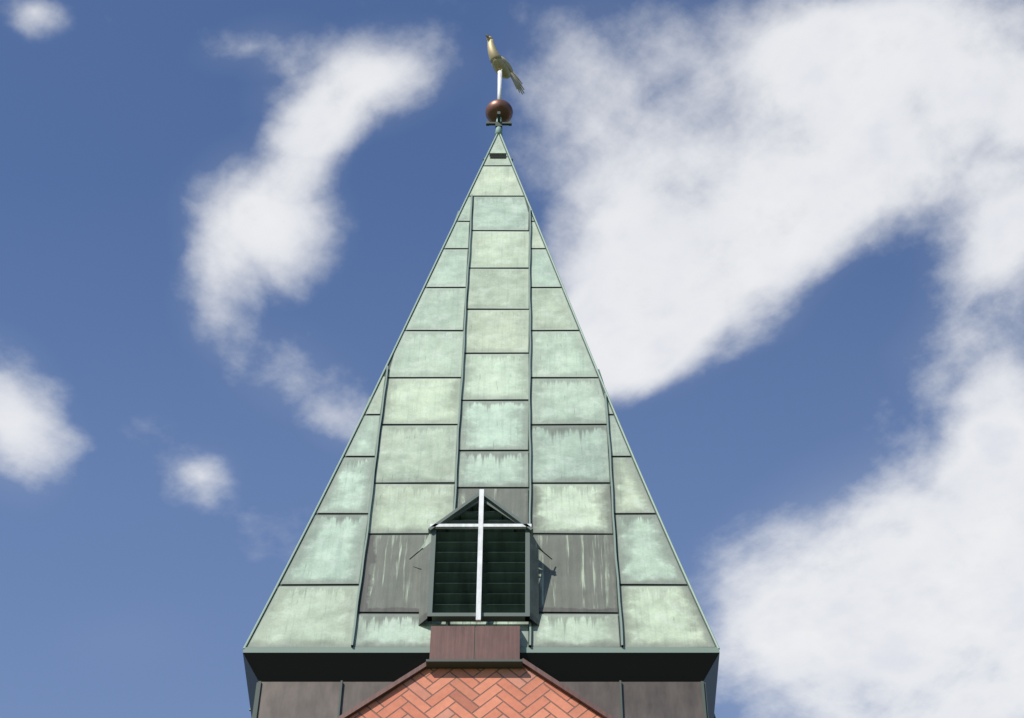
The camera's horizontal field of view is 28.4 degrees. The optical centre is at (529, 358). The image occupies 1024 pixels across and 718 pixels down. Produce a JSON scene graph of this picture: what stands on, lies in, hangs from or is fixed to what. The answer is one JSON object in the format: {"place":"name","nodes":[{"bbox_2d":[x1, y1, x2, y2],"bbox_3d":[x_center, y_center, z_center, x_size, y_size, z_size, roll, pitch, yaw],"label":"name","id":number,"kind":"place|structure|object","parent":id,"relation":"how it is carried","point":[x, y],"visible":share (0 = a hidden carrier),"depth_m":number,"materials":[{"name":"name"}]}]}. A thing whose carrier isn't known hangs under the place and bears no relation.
{"place":"outdoors","nodes":[
{"label":"outdoors","id":0,"kind":"place"},
{"bbox_2d":[248,134,714,646],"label":"spire panels","id":1,"kind":"object","parent":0,"point":[578,573],"visible":0.89,"depth_m":19.53,"materials":[{"name":"green metal"}]},
{"bbox_2d":[410,489,551,624],"bbox_3d":[-0.440,1.909,18.082,1.290,1.610,0.525,0,-50,0],"label":"dormer","id":2,"kind":"object","parent":1,"relation":"attached to","point":[480,556],"visible":1,"depth_m":17.90,"materials":[{"name":"green metal"}]},
{"bbox_2d":[489,153,505,157],"bbox_3d":[-0.410,-2.604,26.025,0.220,0.091,0.050,0,-50,0],"label":"roof vent","id":3,"kind":"object","parent":1,"relation":"attached to","point":[497,155],"visible":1,"depth_m":26.03,"materials":[{"name":"black metal"}]},
{"bbox_2d":[247,135,715,681],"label":"roof panel seams","id":4,"kind":"object","parent":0,"point":[491,487],"visible":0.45,"depth_m":19.57,"materials":[{"name":"green metal"}]},
{"bbox_2d":[486,111,511,130],"bbox_3d":[-0.410,-3.098,26.873,0.269,0.155,0.269,-37,-59,27],"label":"cross bracket","id":5,"kind":"object","parent":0,"point":[498,123],"visible":0.82,"depth_m":26.88,"materials":[{"name":"metal"}]},
{"bbox_2d":[0,0,1023,717],"label":"sky","id":6,"kind":"structure","parent":0,"point":[784,239],"materials":[{"name":"blue"}]},
{"label":"ground","id":7,"kind":"structure","parent":0,"visible":0},
{"bbox_2d":[350,666,601,717],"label":"brick gable","id":8,"kind":"structure","parent":7,"relation":"on","point":[524,692],"depth_m":16.69,"materials":[{"name":"brick"}]},
{"bbox_2d":[426,626,522,668],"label":"chimney-like ridge block","id":9,"kind":"structure","parent":8,"relation":"on","point":[474,647],"depth_m":17.04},
{"bbox_2d":[337,658,613,717],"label":"gable coping","id":10,"kind":"object","parent":8,"relation":"on","point":[526,664],"visible":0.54,"depth_m":16.71,"materials":[{"name":"brown metal"}]},
{"bbox_2d":[254,680,706,717],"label":"tower wall","id":11,"kind":"structure","parent":8,"relation":"attached to","point":[619,699],"depth_m":16.90,"materials":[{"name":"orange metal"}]},
{"bbox_2d":[243,647,719,717],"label":"eave fascia","id":12,"kind":"structure","parent":8,"relation":"attached to","point":[556,663],"depth_m":17.08,"materials":[{"name":"grey"}]},
{"bbox_2d":[252,682,257,717],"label":"trim","id":13,"kind":"structure","parent":12,"relation":"hanging from","point":[255,700],"depth_m":16.88,"materials":[{"name":"grey metal"}]},
{"bbox_2d":[249,139,495,710],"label":"spire panels","id":14,"kind":"object","parent":12,"relation":"on","point":[362,418],"visible":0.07,"depth_m":20.40,"materials":[{"name":"green metal"}]},
{"bbox_2d":[243,133,719,649],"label":"spire hips","id":15,"kind":"object","parent":12,"relation":"on","point":[345,450],"visible":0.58,"depth_m":20.44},
{"bbox_2d":[495,117,501,135],"bbox_3d":[-0.410,-3.091,26.863,0.100,0.470,0.100,0,-50,0],"label":"finial base","id":16,"kind":"object","parent":15,"relation":"on","point":[498,130],"visible":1,"depth_m":26.73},
{"bbox_2d":[485,99,512,121],"bbox_3d":[-0.410,-3.299,27.112,0.370,0.310,0.370,0,-50,0],"label":"finial ball","id":17,"kind":"object","parent":16,"relation":"on","point":[503,107],"visible":0.92,"depth_m":26.99,"materials":[{"name":"brown metal"}]},
{"bbox_2d":[497,70,501,98],"bbox_3d":[-0.410,-3.666,27.549,0.060,0.880,0.058,0,-50,0],"label":"weathervane pole","id":18,"kind":"object","parent":17,"relation":"on","point":[499,91],"visible":0.86,"depth_m":27.57,"materials":[{"name":"white metal"}]},
{"bbox_2d":[485,34,523,94],"bbox_3d":[-0.342,-4.063,28.169,0.221,0.675,0.956,-29,-56,22],"label":"weathercock","id":19,"kind":"object","parent":18,"relation":"on","point":[499,62],"visible":1,"depth_m":27.98,"materials":[{"name":"gold metal"}]},
{"bbox_2d":[501,139,715,717],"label":"spire panels","id":20,"kind":"object","parent":12,"relation":"on","point":[620,429],"visible":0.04,"depth_m":20.70,"materials":[{"name":"green metal"}]},
{"bbox_2d":[704,682,707,717],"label":"trim","id":21,"kind":"structure","parent":12,"relation":"hanging from","point":[706,699],"depth_m":16.89,"materials":[{"name":"grey metal"}]}
]}

